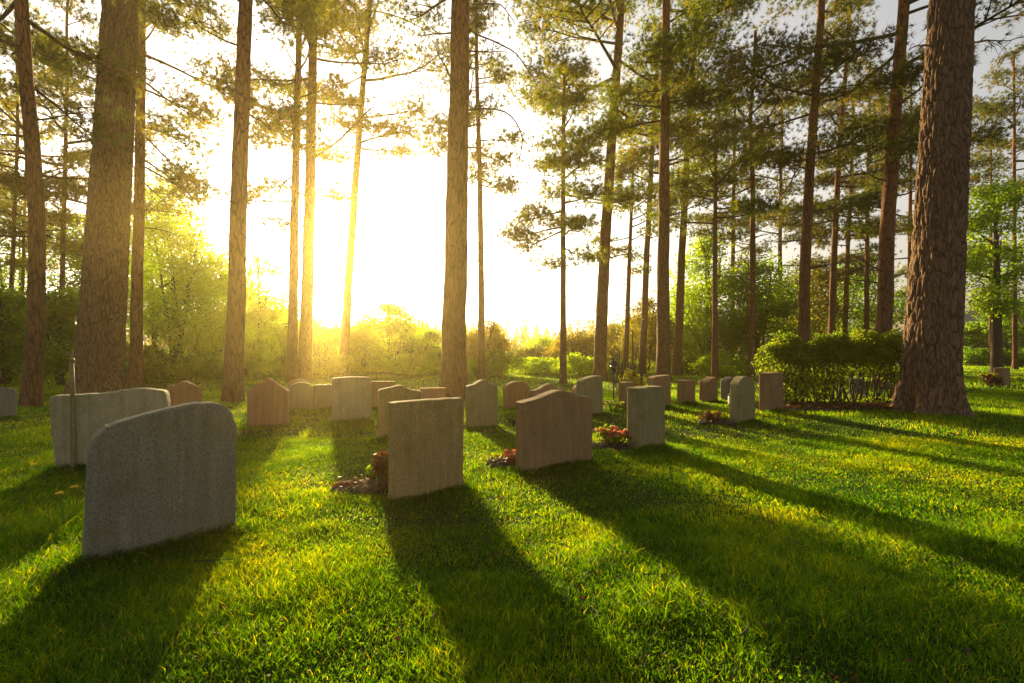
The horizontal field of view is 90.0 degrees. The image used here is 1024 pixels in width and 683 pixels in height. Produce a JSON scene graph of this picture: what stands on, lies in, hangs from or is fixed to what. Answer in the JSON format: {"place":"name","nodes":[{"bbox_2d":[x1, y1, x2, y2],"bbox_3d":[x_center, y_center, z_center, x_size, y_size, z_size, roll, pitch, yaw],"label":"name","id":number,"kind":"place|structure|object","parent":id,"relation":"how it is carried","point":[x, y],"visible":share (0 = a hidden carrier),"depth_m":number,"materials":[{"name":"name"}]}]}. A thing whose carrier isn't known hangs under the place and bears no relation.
{"place":"outdoors","nodes":[
{"label":"outdoors","id":0,"kind":"place"},
{"bbox_2d":[0,355,1023,682],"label":"ground","id":1,"kind":"structure","parent":0,"point":[678,435],"depth_m":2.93,"materials":[{"name":"green plant"}]},
{"bbox_2d":[0,388,16,416],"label":"headstone","id":2,"kind":"object","parent":1,"relation":"on","point":[8,401],"visible":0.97,"depth_m":8.14,"materials":[{"name":"grey stone"}]},
{"bbox_2d":[0,275,57,384],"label":"bush","id":3,"kind":"object","parent":1,"relation":"on","point":[15,349],"visible":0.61,"depth_m":15.24,"materials":[{"name":"green plant"}]},
{"bbox_2d":[0,174,78,346],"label":"leafy tree","id":4,"kind":"object","parent":1,"relation":"on","point":[4,275],"visible":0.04,"depth_m":23.61,"materials":[{"name":"green plant"}]},
{"bbox_2d":[0,276,79,384],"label":"bush","id":5,"kind":"object","parent":1,"relation":"on","point":[61,314],"visible":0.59,"depth_m":14.63,"materials":[{"name":"green plant"}]},
{"bbox_2d":[0,95,85,366],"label":"pine tree","id":6,"kind":"object","parent":1,"relation":"on","point":[22,263],"visible":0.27,"depth_m":21.00,"materials":[{"name":"green plant"}]},
{"bbox_2d":[0,0,90,351],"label":"pine tree","id":7,"kind":"object","parent":1,"relation":"on","point":[79,159],"visible":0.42,"depth_m":17.19,"materials":[{"name":"green plant"}]},
{"bbox_2d":[65,351,78,469],"bbox_3d":[-4.069,0.686,4.728,0.127,1.225,0.052,0,-1,0],"label":"grave stake","id":8,"kind":"object","parent":1,"relation":"on","point":[71,360],"visible":0.96,"depth_m":4.72,"materials":[{"name":"grey metal"}]},
{"bbox_2d":[0,0,183,407],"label":"pine tree","id":9,"kind":"object","parent":1,"relation":"on","point":[31,391],"visible":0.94,"depth_m":9.72,"materials":[{"name":"green plant"}]},
{"bbox_2d":[0,0,189,294],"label":"pine tree","id":10,"kind":"object","parent":1,"relation":"on","point":[62,187],"visible":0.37,"depth_m":16.60,"materials":[{"name":"green plant"}]},
{"bbox_2d":[24,207,166,347],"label":"leafy tree","id":11,"kind":"object","parent":1,"relation":"on","point":[75,276],"visible":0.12,"depth_m":20.32,"materials":[{"name":"green plant"}]},
{"bbox_2d":[62,0,138,394],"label":"pine tree","id":12,"kind":"object","parent":1,"relation":"on","point":[100,347],"visible":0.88,"depth_m":11.93,"materials":[{"name":"brown plant"}]},
{"bbox_2d":[50,388,170,467],"bbox_3d":[-3.842,0.906,4.922,0.932,0.906,0.130,0,-1,-20],"label":"headstone","id":13,"kind":"object","parent":1,"relation":"on","point":[95,412],"visible":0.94,"depth_m":4.81,"materials":[{"name":"stone"}]},
{"bbox_2d":[0,0,263,386],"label":"pine tree","id":14,"kind":"object","parent":1,"relation":"on","point":[173,23],"visible":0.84,"depth_m":14.56,"materials":[{"name":"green plant"}]},
{"bbox_2d":[68,157,228,347],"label":"leafy tree","id":15,"kind":"object","parent":1,"relation":"on","point":[152,186],"visible":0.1,"depth_m":22.81,"materials":[{"name":"green plant"}]},
{"bbox_2d":[125,332,177,381],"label":"bush","id":16,"kind":"object","parent":1,"relation":"on","point":[151,354],"visible":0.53,"depth_m":16.48,"materials":[{"name":"green plant"}]},
{"bbox_2d":[82,401,235,560],"bbox_3d":[-1.996,0.844,2.942,0.724,0.968,0.110,0,-1,-42],"label":"headstone","id":17,"kind":"object","parent":1,"relation":"on","point":[159,474],"visible":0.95,"depth_m":2.88,"materials":[{"name":"grey stone"}]},
{"bbox_2d":[70,196,263,377],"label":"leafy tree","id":18,"kind":"object","parent":1,"relation":"on","point":[172,320],"visible":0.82,"depth_m":18.48,"materials":[{"name":"green plant"}]},
{"bbox_2d":[166,381,201,405],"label":"headstone","id":19,"kind":"object","parent":1,"relation":"on","point":[182,392],"visible":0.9,"depth_m":8.03,"materials":[{"name":"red stone"}]},
{"bbox_2d":[159,332,223,380],"bbox_3d":[-10.578,0.477,17.506,2.421,1.729,2.486,0,-1,-33],"label":"bush","id":20,"kind":"object","parent":1,"relation":"on","point":[196,366],"visible":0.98,"depth_m":17.03,"materials":[{"name":"green plant"}]},
{"bbox_2d":[146,234,270,355],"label":"leafy tree","id":21,"kind":"object","parent":1,"relation":"on","point":[221,261],"visible":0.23,"depth_m":21.55,"materials":[{"name":"green plant"}]},
{"bbox_2d":[144,0,340,402],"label":"pine tree","id":22,"kind":"object","parent":1,"relation":"on","point":[233,390],"visible":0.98,"depth_m":10.52,"materials":[{"name":"brown plant"}]},
{"bbox_2d":[216,331,285,376],"bbox_3d":[-10.048,0.397,19.376,2.578,1.906,2.802,0,-1,0],"label":"bush","id":23,"kind":"object","parent":1,"relation":"on","point":[250,365],"visible":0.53,"depth_m":19.35,"materials":[{"name":"green plant"}]},
{"bbox_2d":[199,244,313,371],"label":"leafy tree","id":24,"kind":"object","parent":1,"relation":"on","point":[277,312],"visible":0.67,"depth_m":22.73,"materials":[{"name":"green plant"}]},
{"bbox_2d":[247,378,288,426],"bbox_3d":[-3.478,0.944,7.314,0.539,0.843,0.140,0,-1,-17],"label":"headstone","id":25,"kind":"object","parent":1,"relation":"on","point":[267,401],"visible":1,"depth_m":7.25,"materials":[{"name":"beige stone"}]},
{"bbox_2d":[259,341,286,373],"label":"bush","id":26,"kind":"object","parent":1,"relation":"on","point":[281,359],"visible":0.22,"depth_m":21.48,"materials":[{"name":"green plant"}]},
{"bbox_2d":[193,0,362,383],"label":"pine tree","id":27,"kind":"object","parent":1,"relation":"on","point":[294,111],"visible":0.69,"depth_m":15.80,"materials":[{"name":"green plant"}]},
{"bbox_2d":[288,382,312,408],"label":"headstone","id":28,"kind":"object","parent":1,"relation":"on","point":[301,395],"visible":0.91,"depth_m":9.09,"materials":[{"name":"grey stone"}]},
{"bbox_2d":[180,0,421,381],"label":"pine tree","id":29,"kind":"object","parent":1,"relation":"on","point":[305,333],"visible":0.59,"depth_m":16.52,"materials":[{"name":"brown plant"}]},
{"bbox_2d":[262,319,349,360],"bbox_3d":[-9.689,-0.057,23.992,4.246,2.904,4.012,0,-1,34],"label":"bush","id":30,"kind":"object","parent":1,"relation":"on","point":[316,343],"visible":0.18,"depth_m":23.38,"materials":[{"name":"green plant"}]},
{"bbox_2d":[313,384,331,409],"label":"headstone","id":31,"kind":"object","parent":1,"relation":"on","point":[322,395],"visible":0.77,"depth_m":8.93,"materials":[{"name":"grey stone"}]},
{"bbox_2d":[312,336,359,375],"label":"bush","id":32,"kind":"object","parent":1,"relation":"on","point":[339,361],"visible":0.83,"depth_m":20.01,"materials":[{"name":"green plant"}]},
{"bbox_2d":[312,321,382,367],"bbox_3d":[-8.153,0.053,24.882,4.003,2.681,4.156,0,-1,0],"label":"bush","id":33,"kind":"object","parent":1,"relation":"on","point":[336,336],"visible":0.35,"depth_m":24.37,"materials":[{"name":"green plant"}]},
{"bbox_2d":[332,376,370,421],"bbox_3d":[-2.407,0.954,7.686,0.565,0.859,0.130,0,-1,-22],"label":"headstone","id":34,"kind":"object","parent":1,"relation":"on","point":[351,397],"visible":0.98,"depth_m":7.62,"materials":[{"name":"stone"}]},
{"bbox_2d":[329,473,387,494],"bbox_3d":[-1.157,1.143,4.125,0.646,0.093,0.443,0,-1,0],"label":"planting bed","id":35,"kind":"object","parent":1,"relation":"on","point":[359,484],"visible":0.75,"depth_m":4.03,"materials":[{"name":"soil"}]},
{"bbox_2d":[372,450,388,492],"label":"shrub","id":36,"kind":"object","parent":35,"relation":"on","point":[380,466],"visible":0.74,"depth_m":4.01,"materials":[{"name":"brown plant"}]},
{"bbox_2d":[265,0,473,374],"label":"pine tree","id":37,"kind":"object","parent":1,"relation":"on","point":[363,18],"visible":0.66,"depth_m":20.47,"materials":[{"name":"green plant"}]},
{"bbox_2d":[348,346,398,372],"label":"bush","id":38,"kind":"object","parent":1,"relation":"on","point":[372,366],"visible":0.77,"depth_m":22.38,"materials":[{"name":"green plant"}]},
{"bbox_2d":[371,381,395,408],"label":"headstone","id":39,"kind":"object","parent":1,"relation":"on","point":[376,386],"visible":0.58,"depth_m":9.25,"materials":[{"name":"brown stone"}]},
{"bbox_2d":[335,297,432,364],"bbox_3d":[-6.011,-0.348,24.936,5.095,3.527,5.765,0,-1,0],"label":"bush","id":40,"kind":"object","parent":1,"relation":"on","point":[387,328],"visible":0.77,"depth_m":24.05,"materials":[{"name":"green plant"}]},
{"bbox_2d":[378,385,421,437],"bbox_3d":[-1.386,0.948,6.336,0.529,0.822,0.130,0,-1,-19],"label":"headstone","id":41,"kind":"object","parent":1,"relation":"on","point":[386,395],"visible":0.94,"depth_m":6.23,"materials":[{"name":"stone"}]},
{"bbox_2d":[377,335,437,374],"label":"bush","id":42,"kind":"object","parent":1,"relation":"on","point":[410,360],"visible":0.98,"depth_m":20.88,"materials":[{"name":"green plant"}]},
{"bbox_2d":[396,329,440,370],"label":"bush","id":43,"kind":"object","parent":1,"relation":"on","point":[433,348],"visible":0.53,"depth_m":23.73,"materials":[{"name":"green plant"}]},
{"bbox_2d":[388,397,463,500],"bbox_3d":[-0.660,0.891,3.965,0.610,0.894,0.115,0,-1,-34],"label":"headstone","id":44,"kind":"object","parent":1,"relation":"on","point":[425,454],"visible":0.94,"depth_m":3.90,"materials":[{"name":"stone"}]},
{"bbox_2d":[420,387,445,398],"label":"headstone","id":45,"kind":"object","parent":1,"relation":"on","point":[434,392],"visible":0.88,"depth_m":8.66,"materials":[{"name":"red stone"}]},
{"bbox_2d":[404,0,534,379],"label":"pine tree","id":46,"kind":"object","parent":1,"relation":"on","point":[476,24],"visible":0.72,"depth_m":16.75,"materials":[{"name":"green plant"}]},
{"bbox_2d":[371,0,571,400],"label":"pine tree","id":47,"kind":"object","parent":1,"relation":"on","point":[453,380],"visible":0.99,"depth_m":11.05,"materials":[{"name":"brown plant"}]},
{"bbox_2d":[465,379,497,427],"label":"headstone","id":48,"kind":"object","parent":1,"relation":"on","point":[481,399],"visible":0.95,"depth_m":7.02,"materials":[{"name":"stone"}]},
{"bbox_2d":[466,313,520,368],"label":"leafy tree","id":49,"kind":"object","parent":1,"relation":"on","point":[492,332],"visible":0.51,"depth_m":20.68,"materials":[{"name":"green plant"}]},
{"bbox_2d":[467,332,535,376],"bbox_3d":[-0.587,0.475,19.522,2.573,1.777,2.242,0,-1,-38],"label":"bush","id":50,"kind":"object","parent":1,"relation":"on","point":[497,368],"visible":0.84,"depth_m":19.32,"materials":[{"name":"green plant"}]},
{"bbox_2d":[47,305,975,362],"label":"woodland","id":51,"kind":"object","parent":1,"relation":"on","point":[521,338],"visible":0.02,"depth_m":126.69,"materials":[{"name":"green plant"}]},
{"bbox_2d":[2,399,1023,680],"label":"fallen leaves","id":52,"kind":"object","parent":1,"relation":"on","point":[572,515],"depth_m":2.97,"materials":[{"name":"brown plant"}]},
{"bbox_2d":[503,381,529,408],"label":"headstone","id":53,"kind":"object","parent":1,"relation":"on","point":[514,392],"visible":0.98,"depth_m":9.10,"materials":[{"name":"brown stone"}]},
{"bbox_2d":[504,339,555,369],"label":"bush","id":54,"kind":"object","parent":1,"relation":"on","point":[524,353],"visible":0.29,"depth_m":26.95,"materials":[{"name":"green plant"}]},
{"bbox_2d":[509,340,559,373],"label":"bush","id":55,"kind":"object","parent":1,"relation":"on","point":[538,366],"visible":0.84,"depth_m":21.47,"materials":[{"name":"green plant"}]},
{"bbox_2d":[515,390,591,471],"bbox_3d":[0.410,0.903,4.873,0.840,0.883,0.138,0,-1,-33],"label":"headstone","id":56,"kind":"object","parent":1,"relation":"on","point":[554,426],"visible":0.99,"depth_m":4.78,"materials":[{"name":"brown stone"}]},
{"bbox_2d":[493,37,651,384],"bbox_3d":[1.905,-3.847,15.563,4.325,10.415,4.756,0,-1,-29],"label":"pine tree","id":57,"kind":"object","parent":1,"relation":"on","point":[565,159],"visible":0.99,"depth_m":15.19,"materials":[{"name":"green plant"}]},
{"bbox_2d":[540,320,613,369],"bbox_3d":[3.022,0.138,23.965,3.653,2.480,3.687,0,-1,0],"label":"bush","id":58,"kind":"object","parent":1,"relation":"on","point":[588,340],"visible":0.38,"depth_m":23.43,"materials":[{"name":"green plant"}]},
{"bbox_2d":[552,337,607,375],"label":"bush","id":59,"kind":"object","parent":1,"relation":"on","point":[584,364],"visible":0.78,"depth_m":19.86,"materials":[{"name":"green plant"}]},
{"bbox_2d":[576,375,602,414],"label":"headstone","id":60,"kind":"object","parent":1,"relation":"on","point":[591,386],"visible":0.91,"depth_m":8.51,"materials":[{"name":"stone"}]},
{"bbox_2d":[487,0,715,379],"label":"pine tree","id":61,"kind":"object","parent":1,"relation":"on","point":[618,10],"visible":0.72,"depth_m":17.67,"materials":[{"name":"green plant"}]},
{"bbox_2d":[592,320,634,361],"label":"leafy tree","id":62,"kind":"object","parent":1,"relation":"on","point":[610,337],"visible":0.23,"depth_m":29.52,"materials":[{"name":"green plant"}]},
{"bbox_2d":[592,439,635,450],"bbox_3d":[1.109,1.155,5.762,0.634,0.095,0.441,0,-1,0],"label":"planting bed","id":63,"kind":"object","parent":1,"relation":"on","point":[606,445],"visible":0.63,"depth_m":5.66,"materials":[{"name":"soil"}]},
{"bbox_2d":[592,424,630,444],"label":"flower clump","id":64,"kind":"object","parent":63,"relation":"on","point":[610,434],"visible":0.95,"depth_m":5.72,"materials":[{"name":"pink plant"}]},
{"bbox_2d":[618,382,634,407],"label":"headstone","id":65,"kind":"object","parent":1,"relation":"on","point":[622,390],"visible":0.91,"depth_m":9.11,"materials":[{"name":"brown stone"}]},
{"bbox_2d":[608,334,646,394],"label":"shrub","id":66,"kind":"object","parent":1,"relation":"on","point":[631,375],"visible":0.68,"depth_m":11.50,"materials":[{"name":"green plant"}]},
{"bbox_2d":[581,136,690,372],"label":"pine tree","id":67,"kind":"object","parent":1,"relation":"on","point":[629,255],"visible":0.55,"depth_m":21.33,"materials":[{"name":"green plant"}]},
{"bbox_2d":[627,385,664,447],"bbox_3d":[1.511,0.933,5.770,0.438,0.858,0.190,0,-1,-34],"label":"headstone","id":68,"kind":"object","parent":1,"relation":"on","point":[645,414],"visible":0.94,"depth_m":5.67,"materials":[{"name":"stone"}]},
{"bbox_2d":[609,293,688,370],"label":"leafy tree","id":69,"kind":"object","parent":1,"relation":"on","point":[651,348],"visible":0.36,"depth_m":23.55,"materials":[{"name":"green plant"}]},
{"bbox_2d":[648,375,670,404],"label":"headstone","id":70,"kind":"object","parent":1,"relation":"on","point":[662,380],"visible":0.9,"depth_m":9.36,"materials":[{"name":"brown stone"}]},
{"bbox_2d":[590,11,732,373],"bbox_3d":[6.383,-6.294,21.729,6.361,15.430,5.031,0,-1,0],"label":"pine tree","id":71,"kind":"object","parent":1,"relation":"on","point":[645,284],"visible":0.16,"depth_m":21.46,"materials":[{"name":"green plant"}]},
{"bbox_2d":[576,0,768,381],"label":"pine tree","id":72,"kind":"object","parent":1,"relation":"on","point":[664,48],"visible":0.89,"depth_m":16.47,"materials":[{"name":"green plant"}]},
{"bbox_2d":[653,340,710,373],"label":"bush","id":73,"kind":"object","parent":1,"relation":"on","point":[685,364],"visible":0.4,"depth_m":20.58,"materials":[{"name":"green plant"}]},
{"bbox_2d":[677,380,694,404],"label":"headstone","id":74,"kind":"object","parent":1,"relation":"on","point":[685,390],"visible":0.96,"depth_m":9.80,"materials":[{"name":"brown stone"}]},
{"bbox_2d":[648,281,724,371],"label":"leafy tree","id":75,"kind":"object","parent":1,"relation":"on","point":[683,343],"visible":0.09,"depth_m":22.67,"materials":[{"name":"green plant"}]},
{"bbox_2d":[620,0,776,375],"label":"pine tree","id":76,"kind":"object","parent":1,"relation":"on","point":[712,103],"visible":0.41,"depth_m":19.47,"materials":[{"name":"green plant"}]},
{"bbox_2d":[699,377,717,401],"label":"headstone","id":77,"kind":"object","parent":1,"relation":"on","point":[708,388],"visible":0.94,"depth_m":10.39,"materials":[{"name":"brown stone"}]},
{"bbox_2d":[642,219,774,372],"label":"leafy tree","id":78,"kind":"object","parent":1,"relation":"on","point":[704,247],"visible":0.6,"depth_m":20.48,"materials":[{"name":"green plant"}]},
{"bbox_2d":[685,330,750,376],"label":"bush","id":79,"kind":"object","parent":1,"relation":"on","point":[705,361],"visible":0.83,"depth_m":19.09,"materials":[{"name":"green plant"}]},
{"bbox_2d":[646,114,797,379],"bbox_3d":[6.643,-3.113,16.659,4.194,8.901,4.567,0,-1,0],"label":"pine tree","id":80,"kind":"object","parent":1,"relation":"on","point":[744,208],"visible":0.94,"depth_m":16.64,"materials":[{"name":"green plant"}]},
{"bbox_2d":[670,96,786,362],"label":"pine tree","id":81,"kind":"object","parent":1,"relation":"on","point":[707,217],"visible":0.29,"depth_m":27.02,"materials":[{"name":"green plant"}]},
{"bbox_2d":[730,376,754,422],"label":"headstone","id":82,"kind":"object","parent":1,"relation":"on","point":[742,398],"visible":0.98,"depth_m":7.62,"materials":[{"name":"stone"}]},
{"bbox_2d":[690,6,810,378],"bbox_3d":[8.633,-5.162,18.446,4.271,13.087,4.824,0,-1,0],"label":"pine tree","id":83,"kind":"object","parent":1,"relation":"on","point":[753,274],"visible":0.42,"depth_m":18.45,"materials":[{"name":"green plant"}]},
{"bbox_2d":[704,246,824,374],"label":"leafy tree","id":84,"kind":"object","parent":1,"relation":"on","point":[782,307],"visible":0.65,"depth_m":19.39,"materials":[{"name":"green plant"}]},
{"bbox_2d":[759,372,783,411],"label":"headstone","id":85,"kind":"object","parent":1,"relation":"on","point":[771,390],"visible":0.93,"depth_m":8.70,"materials":[{"name":"brown stone"}]},
{"bbox_2d":[709,80,850,333],"bbox_3d":[13.377,-5.960,25.572,6.389,14.824,6.983,0,-1,0],"label":"pine tree","id":86,"kind":"object","parent":1,"relation":"on","point":[745,226],"visible":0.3,"depth_m":25.97,"materials":[{"name":"green plant"}]},
{"bbox_2d":[697,0,927,381],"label":"pine tree","id":87,"kind":"object","parent":1,"relation":"on","point":[811,153],"visible":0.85,"depth_m":16.41,"materials":[{"name":"green plant"}]},
{"bbox_2d":[740,326,902,403],"bbox_3d":[6.190,0.487,10.095,3.244,1.582,2.000,0,-1,9],"label":"hedge","id":88,"kind":"object","parent":1,"relation":"on","point":[869,350],"visible":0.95,"depth_m":9.90,"materials":[{"name":"green plant"}]},
{"bbox_2d":[765,253,877,366],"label":"leafy tree","id":89,"kind":"object","parent":1,"relation":"on","point":[823,298],"visible":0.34,"depth_m":23.91,"materials":[{"name":"green plant"}]},
{"bbox_2d":[755,401,899,411],"bbox_3d":[5.928,1.163,9.332,3.232,0.110,1.093,0,-1,0],"label":"mulch bed","id":90,"kind":"object","parent":1,"relation":"on","point":[820,406],"visible":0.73,"depth_m":9.10,"materials":[{"name":"soil"}]},
{"bbox_2d":[755,1,922,370],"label":"pine tree","id":91,"kind":"object","parent":1,"relation":"on","point":[788,223],"visible":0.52,"depth_m":20.40,"materials":[{"name":"green plant"}]},
{"bbox_2d":[786,83,911,369],"bbox_3d":[16.321,-5.406,24.318,5.971,13.682,4.709,0,-1,-16],"label":"pine tree","id":92,"kind":"object","parent":1,"relation":"on","point":[847,251],"visible":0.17,"depth_m":23.97,"materials":[{"name":"green plant"}]},
{"bbox_2d":[795,249,907,368],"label":"leafy tree","id":93,"kind":"object","parent":1,"relation":"on","point":[873,295],"visible":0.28,"depth_m":25.93,"materials":[{"name":"green plant"}]},
{"bbox_2d":[784,50,919,369],"bbox_3d":[15.922,-5.937,23.155,6.802,14.686,7.436,0,-1,0],"label":"pine tree","id":94,"kind":"object","parent":1,"relation":"on","point":[906,229],"visible":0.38,"depth_m":23.01,"materials":[{"name":"green plant"}]},
{"bbox_2d":[728,0,1023,388],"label":"pine tree","id":95,"kind":"object","parent":1,"relation":"on","point":[900,77],"visible":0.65,"depth_m":13.88,"materials":[{"name":"green plant"}]},
{"bbox_2d":[829,71,1016,318],"bbox_3d":[19.980,-6.264,25.579,7.712,15.435,5.310,0,-1,23],"label":"pine tree","id":96,"kind":"object","parent":1,"relation":"on","point":[975,177],"visible":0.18,"depth_m":25.13,"materials":[{"name":"green plant"}]},
{"bbox_2d":[888,0,1023,416],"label":"pine tree","id":97,"kind":"object","parent":1,"relation":"on","point":[931,377],"visible":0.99,"depth_m":8.65,"materials":[{"name":"brown plant"}]},
{"bbox_2d":[907,126,1023,348],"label":"pine tree","id":98,"kind":"object","parent":1,"relation":"on","point":[1004,159],"visible":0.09,"depth_m":31.00,"materials":[{"name":"green plant"}]},
{"bbox_2d":[963,319,1004,350],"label":"bush","id":99,"kind":"object","parent":1,"relation":"on","point":[968,333],"visible":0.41,"depth_m":32.55,"materials":[{"name":"green plant"}]},
{"bbox_2d":[963,336,1011,365],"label":"bush","id":100,"kind":"object","parent":1,"relation":"on","point":[978,356],"visible":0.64,"depth_m":29.51,"materials":[{"name":"green plant"}]},
{"bbox_2d":[964,170,1023,372],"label":"leafy tree","id":101,"kind":"object","parent":1,"relation":"on","point":[994,304],"visible":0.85,"depth_m":19.84,"materials":[{"name":"green plant"}]},
{"bbox_2d":[965,295,1023,351],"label":"leafy tree","id":102,"kind":"object","parent":1,"relation":"on","point":[1007,328],"visible":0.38,"depth_m":31.49,"materials":[{"name":"green plant"}]},
{"bbox_2d":[970,41,1023,369],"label":"pine tree","id":103,"kind":"object","parent":1,"relation":"on","point":[1001,108],"visible":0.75,"depth_m":24.98,"materials":[{"name":"green plant"}]},
{"bbox_2d":[985,336,1023,365],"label":"bush","id":104,"kind":"object","parent":1,"relation":"on","point":[1007,354],"visible":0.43,"depth_m":28.85,"materials":[{"name":"green plant"}]},
{"bbox_2d":[0,0,1023,352],"label":"sky","id":105,"kind":"structure","parent":0,"point":[406,263],"materials":[{"name":"white"}]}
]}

